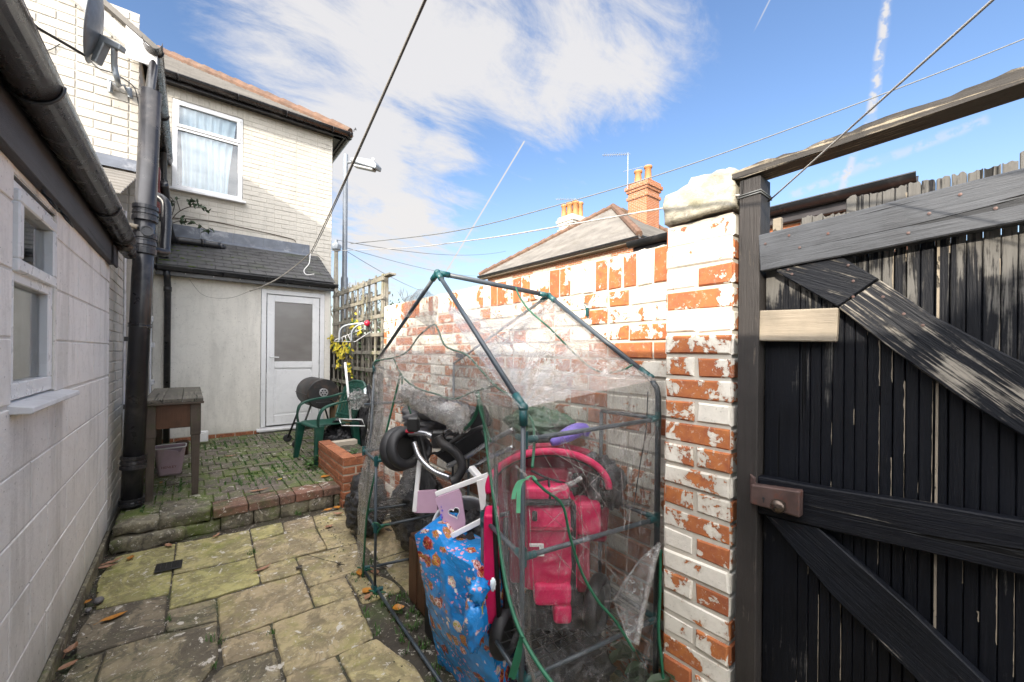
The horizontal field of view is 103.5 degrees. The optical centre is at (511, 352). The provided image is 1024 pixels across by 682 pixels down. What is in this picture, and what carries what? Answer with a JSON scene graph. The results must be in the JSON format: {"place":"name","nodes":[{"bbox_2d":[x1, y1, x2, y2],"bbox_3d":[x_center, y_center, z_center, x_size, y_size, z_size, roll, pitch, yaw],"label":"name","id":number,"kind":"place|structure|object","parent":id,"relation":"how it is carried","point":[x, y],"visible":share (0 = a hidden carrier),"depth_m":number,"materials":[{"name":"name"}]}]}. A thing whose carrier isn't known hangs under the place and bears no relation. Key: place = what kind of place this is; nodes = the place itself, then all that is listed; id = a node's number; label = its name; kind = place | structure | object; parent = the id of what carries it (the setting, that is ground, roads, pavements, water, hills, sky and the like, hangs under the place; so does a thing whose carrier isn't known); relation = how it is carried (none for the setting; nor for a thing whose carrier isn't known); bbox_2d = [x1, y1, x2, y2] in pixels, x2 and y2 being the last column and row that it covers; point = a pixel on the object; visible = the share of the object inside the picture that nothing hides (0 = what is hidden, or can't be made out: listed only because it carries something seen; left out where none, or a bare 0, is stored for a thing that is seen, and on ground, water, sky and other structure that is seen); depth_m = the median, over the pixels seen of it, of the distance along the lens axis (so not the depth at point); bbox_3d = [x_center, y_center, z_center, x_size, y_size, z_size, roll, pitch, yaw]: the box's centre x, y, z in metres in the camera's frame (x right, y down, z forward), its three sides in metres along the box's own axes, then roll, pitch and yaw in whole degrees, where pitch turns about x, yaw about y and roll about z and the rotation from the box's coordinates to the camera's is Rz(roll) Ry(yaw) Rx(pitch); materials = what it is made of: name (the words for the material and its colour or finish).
{"place":"outdoors","nodes":[
{"label":"outdoors","id":0,"kind":"place"},
{"bbox_2d":[108,510,120,550],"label":"ground","id":1,"kind":"structure","parent":0,"point":[111,534],"depth_m":3.12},
{"bbox_2d":[0,0,137,681],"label":"outhouse","id":2,"kind":"structure","parent":1,"relation":"on","point":[66,233],"depth_m":1.63,"materials":[{"name":"stone"}]},
{"bbox_2d":[7,180,79,414],"bbox_3d":[-1.870,-0.211,1.576,0.158,0.865,0.720,1,0,-39],"label":"window","id":3,"kind":"structure","parent":2,"relation":"in","point":[34,264],"depth_m":1.57,"materials":[{"name":"white plastic"}]},
{"bbox_2d":[24,0,355,532],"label":"brick house","id":4,"kind":"structure","parent":1,"relation":"on","point":[230,150],"depth_m":5.84,"materials":[{"name":"white brick"}]},
{"bbox_2d":[29,0,132,98],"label":"satellite dish","id":5,"kind":"object","parent":4,"relation":"attached to","point":[97,44],"visible":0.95,"depth_m":3.15,"materials":[{"name":"metal"}]},
{"bbox_2d":[48,43,138,108],"bbox_3d":[-3.723,-2.389,3.511,0.737,0.462,0.012,1,0,-38],"label":"wall cable","id":6,"kind":"object","parent":4,"relation":"attached to","point":[106,71],"depth_m":3.61,"materials":[{"name":"black plastic"}]},
{"bbox_2d":[170,196,213,233],"bbox_3d":[-4.701,-2.029,5.893,0.736,0.574,0.213,1,0,-1],"label":"plant","id":7,"kind":"object","parent":4,"relation":"attached to","point":[182,221],"visible":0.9,"depth_m":5.89,"materials":[{"name":"green plant"}]},
{"bbox_2d":[169,98,245,204],"bbox_3d":[-4.796,-3.153,6.400,0.970,1.400,0.207,1,0,-39],"label":"window","id":8,"kind":"structure","parent":4,"relation":"in","point":[207,144],"depth_m":6.39,"materials":[{"name":"white plastic"}]},
{"bbox_2d":[172,217,295,241],"bbox_3d":[-4.485,-2.025,6.620,1.697,0.119,0.011,1,0,-39],"label":"flashing","id":9,"kind":"object","parent":4,"relation":"on","point":[236,226],"visible":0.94,"depth_m":6.60,"materials":[{"name":"grey metal"}]},
{"bbox_2d":[266,294,318,425],"bbox_3d":[-3.396,0.114,6.284,0.725,1.975,0.103,1,0,-39],"label":"door","id":10,"kind":"structure","parent":4,"relation":"in","point":[292,335],"depth_m":6.26,"materials":[{"name":"white plastic"}]},
{"bbox_2d":[116,430,378,526],"bbox_3d":[-2.683,1.309,4.907,2.750,0.188,3.040,1,0,-39],"label":"patio base","id":11,"kind":"object","parent":1,"relation":"on","point":[123,511],"visible":0.07,"depth_m":3.88,"materials":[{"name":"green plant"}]},
{"bbox_2d":[109,494,339,553],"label":"step stones","id":12,"kind":"object","parent":11,"relation":"on","point":[180,520],"visible":0.79,"depth_m":3.04,"materials":[{"name":"grey stone"}]},
{"bbox_2d":[212,481,340,518],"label":"step bricks","id":13,"kind":"object","parent":12,"relation":"on","point":[229,507],"visible":0.92,"depth_m":3.40,"materials":[{"name":"brown brick"}]},
{"bbox_2d":[123,427,378,517],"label":"patio pavers","id":14,"kind":"object","parent":11,"relation":"on","point":[211,484],"visible":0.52,"depth_m":4.09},
{"bbox_2d":[155,443,186,476],"bbox_3d":[-3.377,1.057,3.993,0.254,0.276,0.217,1,0,-39],"label":"plastic tub","id":15,"kind":"object","parent":14,"relation":"on","point":[169,459],"visible":0.98,"depth_m":3.93,"materials":[{"name":"purple plastic"}]},
{"bbox_2d":[145,387,203,501],"bbox_3d":[-3.189,0.787,3.832,0.390,0.822,1.322,1,0,-39],"label":"work table","id":16,"kind":"object","parent":14,"relation":"on","point":[174,407],"visible":0.87,"depth_m":3.38,"materials":[{"name":"brown wood"}]},
{"bbox_2d":[175,440,188,454],"bbox_3d":[-3.864,1.112,4.730,0.133,0.158,0.126,1,0,-39],"label":"paint tin","id":17,"kind":"object","parent":14,"relation":"on","point":[187,446],"visible":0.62,"depth_m":4.74,"materials":[{"name":"brown metal"}]},
{"bbox_2d":[200,430,207,441],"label":"masonry block","id":18,"kind":"structure","parent":14,"relation":"on","point":[203,436],"depth_m":5.25,"materials":[{"name":"white concrete"}]},
{"bbox_2d":[139,431,326,512],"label":"joint grass","id":19,"kind":"structure","parent":14,"relation":"on","point":[249,472],"depth_m":4.18,"materials":[{"name":"green plant"}]},
{"bbox_2d":[302,455,318,468],"bbox_3d":[-2.094,1.139,4.252,0.194,0.144,0.172,1,0,18],"label":"leafy weed","id":20,"kind":"object","parent":14,"relation":"on","point":[307,463],"visible":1,"depth_m":4.22,"materials":[{"name":"green plant"}]},
{"bbox_2d":[283,377,338,447],"bbox_3d":[-2.639,0.774,5.408,0.656,0.865,0.667,1,0,-39],"label":"barrel barbecue","id":21,"kind":"object","parent":14,"relation":"on","point":[310,388],"visible":0.84,"depth_m":5.27,"materials":[{"name":"black metal"}]},
{"bbox_2d":[293,380,366,465],"bbox_3d":[-2.094,0.771,4.724,0.610,0.877,0.666,1,0,38],"label":"plastic chair","id":22,"kind":"object","parent":14,"relation":"on","point":[318,424],"visible":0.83,"depth_m":4.67,"materials":[{"name":"green plastic"}]},
{"bbox_2d":[339,362,364,425],"bbox_3d":[-1.850,0.474,4.616,0.362,0.722,0.140,1,0,31],"label":"white pole","id":23,"kind":"object","parent":22,"relation":"on","point":[347,386],"visible":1,"depth_m":4.66,"materials":[{"name":"plastic"}]},
{"bbox_2d":[346,388,368,409],"bbox_3d":[-1.688,0.509,4.487,0.236,0.275,0.408,1,0,-39],"label":"clear wrapping","id":24,"kind":"object","parent":22,"relation":"on","point":[361,394],"visible":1,"depth_m":4.53,"materials":[{"name":"white"}]},
{"bbox_2d":[323,418,352,440],"bbox_3d":[-2.045,0.992,4.736,0.414,0.440,0.507,1,0,-39],"label":"bin bag","id":25,"kind":"object","parent":14,"relation":"on","point":[335,432],"visible":0.45,"depth_m":4.62,"materials":[{"name":"black plastic"}]},
{"bbox_2d":[330,399,351,424],"bbox_3d":[-2.326,0.905,5.460,0.290,0.593,0.290,1,0,-39],"label":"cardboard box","id":26,"kind":"object","parent":14,"relation":"on","point":[332,413],"visible":0.06,"depth_m":5.39,"materials":[{"name":"brown cardboard"}]},
{"bbox_2d":[332,272,395,442],"bbox_3d":[-2.156,0.106,5.740,0.166,2.204,2.300,1,0,-39],"label":"garden trellis","id":27,"kind":"object","parent":14,"relation":"on","point":[383,296],"visible":0.58,"depth_m":5.55,"materials":[{"name":"grey wood"}]},
{"bbox_2d":[334,320,371,341],"bbox_3d":[-1.792,-0.241,4.525,0.430,0.247,0.082,1,0,-1],"label":"hanging rack","id":28,"kind":"object","parent":27,"relation":"attached to","point":[366,323],"visible":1,"depth_m":4.52,"materials":[{"name":"grey plastic"}]},
{"bbox_2d":[327,313,380,399],"bbox_3d":[-2.279,0.326,5.792,0.207,1.767,2.066,1,0,-39],"label":"climbing plant","id":29,"kind":"object","parent":27,"relation":"attached to","point":[341,351],"visible":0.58,"depth_m":5.80,"materials":[{"name":"yellow plant"}]},
{"bbox_2d":[352,381,377,448],"bbox_3d":[-1.772,0.762,4.878,0.304,0.846,0.342,1,0,-39],"label":"bin bag","id":30,"kind":"object","parent":14,"relation":"on","point":[363,413],"visible":0.41,"depth_m":4.77,"materials":[{"name":"black plastic"}]},
{"bbox_2d":[318,438,383,507],"bbox_3d":[-1.649,1.176,4.088,0.384,0.454,0.894,1,0,-39],"label":"brick planter","id":31,"kind":"object","parent":11,"relation":"on","point":[340,464],"visible":0.62,"depth_m":3.82,"materials":[{"name":"brick"}]},
{"bbox_2d":[349,444,361,453],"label":"leafy weed","id":32,"kind":"object","parent":31,"relation":"on","point":[355,451],"visible":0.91,"depth_m":3.91,"materials":[{"name":"green plant"}]},
{"bbox_2d":[329,336,379,438],"bbox_3d":[-2.151,0.559,5.972,0.038,1.639,4.112,1,0,-39],"label":"timber fence","id":33,"kind":"object","parent":11,"relation":"on","point":[331,359],"visible":0.05,"depth_m":6.41,"materials":[{"name":"brown wood"}]},
{"bbox_2d":[332,240,340,335],"bbox_3d":[-6.115,-1.278,14.000,0.285,5.234,0.300,1,0,-39],"label":"telegraph pole","id":34,"kind":"object","parent":1,"relation":"on","point":[336,245],"visible":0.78,"depth_m":13.93,"materials":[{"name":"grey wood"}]},
{"bbox_2d":[347,251,429,293],"bbox_3d":[-5.617,-3.884,22.000,0.020,0.569,16.026,1,0,3],"label":"overhead wire","id":35,"kind":"object","parent":34,"relation":"attached to","point":[382,272],"visible":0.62,"depth_m":17.67,"materials":[{"name":"grey metal"}]},
{"bbox_2d":[341,246,468,275],"bbox_3d":[-4.599,-5.670,27.000,0.020,3.916,26.164,1,0,6],"label":"overhead wire","id":36,"kind":"object","parent":34,"relation":"attached to","point":[391,260],"visible":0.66,"depth_m":18.15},
{"bbox_2d":[339,240,504,254],"bbox_3d":[-3.269,-5.723,22.001,0.022,3.699,16.944,1,0,19],"label":"overhead wire","id":37,"kind":"object","parent":34,"relation":"attached to","point":[409,251],"visible":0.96,"depth_m":17.66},
{"bbox_2d":[331,281,380,331],"bbox_3d":[-10.158,-1.658,26.589,3.954,5.916,3.781,1,0,-39],"label":"bare tree","id":38,"kind":"object","parent":1,"relation":"on","point":[355,306],"visible":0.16,"depth_m":26.00,"materials":[{"name":"brown plant"}]},
{"bbox_2d":[340,153,381,335],"bbox_3d":[-3.742,-1.770,9.931,1.018,6.265,0.261,1,0,14],"label":"street lamp","id":39,"kind":"object","parent":1,"relation":"on","point":[370,165],"visible":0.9,"depth_m":9.94,"materials":[{"name":"metal"}]},
{"bbox_2d":[370,294,402,332],"bbox_3d":[-7.074,-0.965,22.386,2.837,4.599,3.434,1,0,-19],"label":"bare tree","id":40,"kind":"object","parent":1,"relation":"on","point":[379,323],"visible":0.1,"depth_m":22.32,"materials":[{"name":"grey plant"}]},
{"bbox_2d":[477,164,667,281],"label":"corner house","id":41,"kind":"structure","parent":1,"relation":"on","point":[569,245],"depth_m":17.67,"materials":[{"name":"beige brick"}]},
{"bbox_2d":[602,152,643,188],"bbox_3d":[5.046,-8.230,18.320,1.892,1.650,0.360,1,0,6],"label":"tv aerial","id":42,"kind":"object","parent":41,"relation":"attached to","point":[621,154],"visible":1,"depth_m":18.30,"materials":[{"name":"metal"}]},
{"bbox_2d":[626,171,950,251],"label":"brick garage","id":43,"kind":"structure","parent":1,"relation":"on","point":[793,213],"depth_m":4.13,"materials":[{"name":"black brick"}]},
{"bbox_2d":[54,505,456,681],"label":"soil bed","id":44,"kind":"object","parent":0,"point":[388,636],"visible":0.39,"depth_m":2.12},
{"bbox_2d":[62,641,77,658],"bbox_3d":[-2.027,1.365,1.854,0.043,0.021,0.086,1,0,-39],"label":"fallen leaf","id":45,"kind":"object","parent":44,"relation":"on","point":[70,648],"visible":1,"depth_m":1.87,"materials":[{"name":"brown plant"}]},
{"bbox_2d":[84,607,91,612],"bbox_3d":[-2.255,1.369,2.149,0.030,0.021,0.038,1,0,-39],"label":"pebble","id":46,"kind":"object","parent":44,"relation":"on","point":[88,609],"visible":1,"depth_m":2.14,"materials":[{"name":"grey stone"}]},
{"bbox_2d":[100,556,121,564],"bbox_3d":[-2.612,1.360,2.615,0.040,0.014,0.146,1,0,13],"label":"fallen leaf","id":47,"kind":"object","parent":44,"relation":"on","point":[111,561],"visible":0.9,"depth_m":2.63,"materials":[{"name":"brown plant"}]},
{"bbox_2d":[64,595,281,681],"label":"damp slabs","id":48,"kind":"structure","parent":44,"relation":"on","point":[135,642],"depth_m":1.88,"materials":[{"name":"stone"}]},
{"bbox_2d":[57,659,77,670],"bbox_3d":[-1.951,1.371,1.766,0.071,0.007,0.042,1,0,-39],"label":"fallen leaf","id":49,"kind":"object","parent":48,"relation":"on","point":[68,664],"visible":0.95,"depth_m":1.77,"materials":[{"name":"brown plant"}]},
{"bbox_2d":[94,611,125,624],"bbox_3d":[-2.073,1.369,2.087,0.123,0.009,0.048,1,0,-39],"label":"fallen leaf","id":50,"kind":"object","parent":48,"relation":"on","point":[112,616],"visible":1,"depth_m":2.09,"materials":[{"name":"orange plant"}]},
{"bbox_2d":[96,523,283,609],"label":"algae covered slabs","id":51,"kind":"structure","parent":44,"relation":"on","point":[195,579],"depth_m":2.54,"materials":[{"name":"stone"}]},
{"bbox_2d":[92,596,104,604],"bbox_3d":[-2.277,1.364,2.224,0.047,0.033,0.062,1,0,-39],"label":"pebble","id":52,"kind":"object","parent":51,"relation":"on","point":[98,600],"visible":1,"depth_m":2.21,"materials":[{"name":"grey stone"}]},
{"bbox_2d":[98,562,117,568],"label":"fallen leaf","id":53,"kind":"object","parent":51,"relation":"on","point":[106,566],"visible":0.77,"depth_m":2.57,"materials":[{"name":"brown plant"}]},
{"bbox_2d":[154,559,182,572],"bbox_3d":[-2.204,1.368,2.595,0.142,0.009,0.126,1,0,-32],"label":"drain grate","id":54,"kind":"object","parent":51,"relation":"on","point":[167,566],"visible":1,"depth_m":2.58,"materials":[{"name":"black metal"}]},
{"bbox_2d":[165,510,443,681],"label":"fallen leaves","id":55,"kind":"object","parent":44,"relation":"on","point":[365,616],"visible":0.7,"depth_m":2.06,"materials":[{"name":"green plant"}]},
{"bbox_2d":[389,604,403,611],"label":"fallen leaf","id":56,"kind":"object","parent":44,"relation":"on","point":[395,606],"visible":1,"depth_m":2.19,"materials":[{"name":"orange plant"}]},
{"bbox_2d":[387,465,445,551],"bbox_3d":[-0.633,1.065,2.829,0.368,0.662,0.696,1,0,-39],"label":"bin bag","id":57,"kind":"object","parent":44,"relation":"on","point":[405,530],"visible":0.34,"depth_m":2.71,"materials":[{"name":"black plastic"}]},
{"bbox_2d":[217,509,625,681],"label":"paving slabs","id":58,"kind":"structure","parent":44,"relation":"on","point":[311,642],"depth_m":2.19,"materials":[{"name":"stone"}]},
{"bbox_2d":[52,517,451,681],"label":"leaf litter debris","id":59,"kind":"object","parent":58,"relation":"on","point":[310,545],"visible":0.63,"depth_m":2.21,"materials":[{"name":"plant"}]},
{"bbox_2d":[251,563,270,573],"bbox_3d":[-1.593,1.369,2.557,0.034,0.018,0.134,1,0,32],"label":"fallen leaf","id":60,"kind":"object","parent":58,"relation":"on","point":[262,568],"visible":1,"depth_m":2.57,"materials":[{"name":"brown plant"}]},
{"bbox_2d":[304,554,342,565],"bbox_3d":[-1.248,1.364,2.680,0.374,0.034,0.044,1,0,32],"label":"seed head","id":61,"kind":"object","parent":58,"relation":"on","point":[339,564],"visible":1,"depth_m":2.61},
{"bbox_2d":[356,569,361,578],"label":"fallen leaf","id":62,"kind":"object","parent":58,"relation":"on","point":[358,571],"visible":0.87,"depth_m":2.53,"materials":[{"name":"orange plant"}]},
{"bbox_2d":[343,466,388,536],"bbox_3d":[-1.133,1.149,3.154,0.335,0.505,0.433,1,0,-39],"label":"bin bag","id":63,"kind":"object","parent":58,"relation":"on","point":[350,506],"visible":0.47,"depth_m":3.04,"materials":[{"name":"black plastic"}]},
{"bbox_2d":[362,587,371,592],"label":"fallen leaf","id":64,"kind":"object","parent":58,"relation":"on","point":[365,590],"visible":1,"depth_m":2.35,"materials":[{"name":"orange plant"}]},
{"bbox_2d":[363,592,371,600],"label":"fallen leaf","id":65,"kind":"object","parent":58,"relation":"on","point":[366,596],"visible":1,"depth_m":2.29,"materials":[{"name":"brown plant"}]},
{"bbox_2d":[409,530,424,615],"bbox_3d":[-0.430,1.206,2.264,0.228,0.380,0.200,1,0,-39],"label":"wooden crate","id":66,"kind":"object","parent":58,"relation":"on","point":[416,592],"visible":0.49,"depth_m":2.20,"materials":[{"name":"brown wood"}]},
{"bbox_2d":[425,595,434,643],"bbox_3d":[-0.313,1.266,1.999,0.185,0.262,0.190,1,0,-39],"label":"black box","id":67,"kind":"object","parent":58,"relation":"on","point":[428,631],"visible":0.06,"depth_m":1.99,"materials":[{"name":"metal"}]},
{"bbox_2d":[415,512,508,681],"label":"wrapped parcel","id":68,"kind":"object","parent":58,"relation":"on","point":[457,588],"visible":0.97,"depth_m":1.56,"materials":[{"name":"blue paper"}]},
{"bbox_2d":[499,545,519,604],"bbox_3d":[-0.147,1.140,1.985,0.374,0.529,0.365,1,0,-39],"label":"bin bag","id":69,"kind":"object","parent":58,"relation":"on","point":[516,587],"visible":0.05,"depth_m":1.92,"materials":[{"name":"black plastic"}]},
{"bbox_2d":[383,245,667,678],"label":"boundary wall","id":70,"kind":"structure","parent":58,"relation":"on","point":[623,296],"depth_m":1.87,"materials":[{"name":"brick"}]},
{"bbox_2d":[583,303,588,315],"bbox_3d":[0.349,-0.203,1.904,0.024,0.062,0.018,1,0,25],"label":"wall clip","id":71,"kind":"object","parent":70,"relation":"attached to","point":[587,311],"depth_m":1.90,"materials":[{"name":"teal plastic"}]},
{"bbox_2d":[508,629,616,681],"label":"crate","id":72,"kind":"object","parent":58,"relation":"on","point":[578,670],"visible":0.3,"depth_m":1.51,"materials":[{"name":"black plastic"}]},
{"bbox_2d":[484,443,611,660],"bbox_3d":[0.156,0.742,1.567,0.524,0.773,0.326,1,0,0],"label":"pink buggy","id":73,"kind":"object","parent":72,"relation":"in","point":[500,618],"visible":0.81,"depth_m":1.48,"materials":[{"name":"plastic"}]},
{"bbox_2d":[550,423,590,445],"bbox_3d":[0.243,0.339,1.688,0.182,0.091,0.065,1,0,-17],"label":"purple toy","id":74,"kind":"object","parent":73,"relation":"on","point":[555,441],"visible":0.69,"depth_m":1.67,"materials":[{"name":"plastic"}]},
{"bbox_2d":[570,451,627,510],"bbox_3d":[0.352,0.522,1.660,0.230,0.233,0.230,1,0,9],"label":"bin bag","id":75,"kind":"object","parent":73,"relation":"on","point":[616,499],"visible":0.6,"depth_m":1.59,"materials":[{"name":"black plastic"}]},
{"bbox_2d":[609,620,674,681],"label":"leafy weed","id":76,"kind":"object","parent":58,"relation":"on","point":[635,673],"visible":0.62,"depth_m":1.60,"materials":[{"name":"green plant"}]},
{"bbox_2d":[662,168,739,681],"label":"brick pillar","id":77,"kind":"structure","parent":58,"relation":"on","point":[701,215],"depth_m":1.37,"materials":[{"name":"brick"}]},
{"bbox_2d":[732,66,1023,681],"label":"gateway","id":78,"kind":"object","parent":58,"relation":"on","point":[754,209],"visible":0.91,"depth_m":1.25,"materials":[{"name":"black wood"}]},
{"bbox_2d":[331,194,739,250],"bbox_3d":[-1.139,-1.026,3.760,0.214,1.020,6.206,1,0,-37],"label":"clothes line","id":79,"kind":"object","parent":78,"relation":"attached to","point":[736,195],"visible":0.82,"depth_m":1.86,"materials":[{"name":"plastic"}]},
{"bbox_2d":[737,189,771,200],"bbox_3d":[0.815,-0.525,1.351,0.143,0.083,0.268,1,0,21],"label":"post wire","id":80,"kind":"object","parent":78,"relation":"attached to","point":[761,191],"visible":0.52,"depth_m":1.25,"materials":[{"name":"grey metal"}]},
{"bbox_2d":[768,0,993,201],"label":"gate line","id":81,"kind":"object","parent":78,"relation":"attached to","point":[916,68],"visible":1,"depth_m":0.80,"materials":[{"name":"plastic"}]},
{"bbox_2d":[750,151,1023,681],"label":"timber gate","id":82,"kind":"structure","parent":78,"relation":"attached to","point":[887,493],"depth_m":1.01,"materials":[{"name":"black wood"}]},
{"bbox_2d":[356,269,664,681],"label":"plastic greenhouse","id":83,"kind":"object","parent":44,"relation":"on","point":[522,553],"visible":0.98,"depth_m":1.59,"materials":[{"name":"clear plastic"}]},
{"bbox_2d":[401,396,489,437],"bbox_3d":[-0.430,0.383,2.461,0.483,0.251,0.769,1,0,-39],"label":"grey sack","id":84,"kind":"object","parent":83,"relation":"on","point":[427,424],"visible":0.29,"depth_m":2.27,"materials":[{"name":"plastic"}]},
{"bbox_2d":[503,406,576,442],"bbox_3d":[0.142,0.347,1.977,0.283,0.177,0.458,1,0,-39],"label":"garden bag","id":85,"kind":"object","parent":83,"relation":"on","point":[544,423],"visible":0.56,"depth_m":1.87,"materials":[{"name":"green plastic"}]},
{"bbox_2d":[432,495,488,539],"bbox_3d":[-0.203,0.855,1.867,0.310,0.384,0.409,1,0,6],"label":"grey tub","id":86,"kind":"object","parent":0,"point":[472,509],"visible":0.14,"depth_m":1.82,"materials":[{"name":"plastic"}]},
{"bbox_2d":[412,460,488,537],"bbox_3d":[-0.307,0.638,1.787,0.527,0.291,0.174,1,0,38],"label":"toy cupboard","id":87,"kind":"object","parent":86,"relation":"on","point":[427,501],"visible":0.94,"depth_m":1.68,"materials":[{"name":"plastic"}]},
{"bbox_2d":[379,406,514,484],"bbox_3d":[-0.272,0.419,1.917,0.708,0.351,0.338,1,0,31],"label":"folded pushchair","id":88,"kind":"object","parent":87,"relation":"on","point":[402,448],"visible":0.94,"depth_m":1.89,"materials":[{"name":"black plastic"}]},
{"bbox_2d":[107,0,1023,335],"label":"sky","id":89,"kind":"structure","parent":0,"point":[490,111],"materials":[{"name":"blue"}]},
{"bbox_2d":[351,38,1023,243],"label":"telephone wire","id":90,"kind":"object","parent":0,"point":[712,156],"visible":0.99,"depth_m":9.87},
{"bbox_3d":[-3.062,-1.341,6.077,0.130,0.362,0.177,1,0,-39],"label":"wire hanger","id":91,"kind":"object","parent":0,"visible":0},
{"bbox_2d":[249,253,309,290],"bbox_3d":[-3.378,-1.179,5.873,0.162,0.699,0.836,1,0,35],"label":"cord end","id":92,"kind":"object","parent":91,"relation":"hanging from","point":[281,275],"visible":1,"depth_m":5.84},
{"bbox_2d":[310,0,426,252],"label":"washing line","id":93,"kind":"object","parent":91,"relation":"attached to","point":[409,36],"visible":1,"depth_m":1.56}
]}

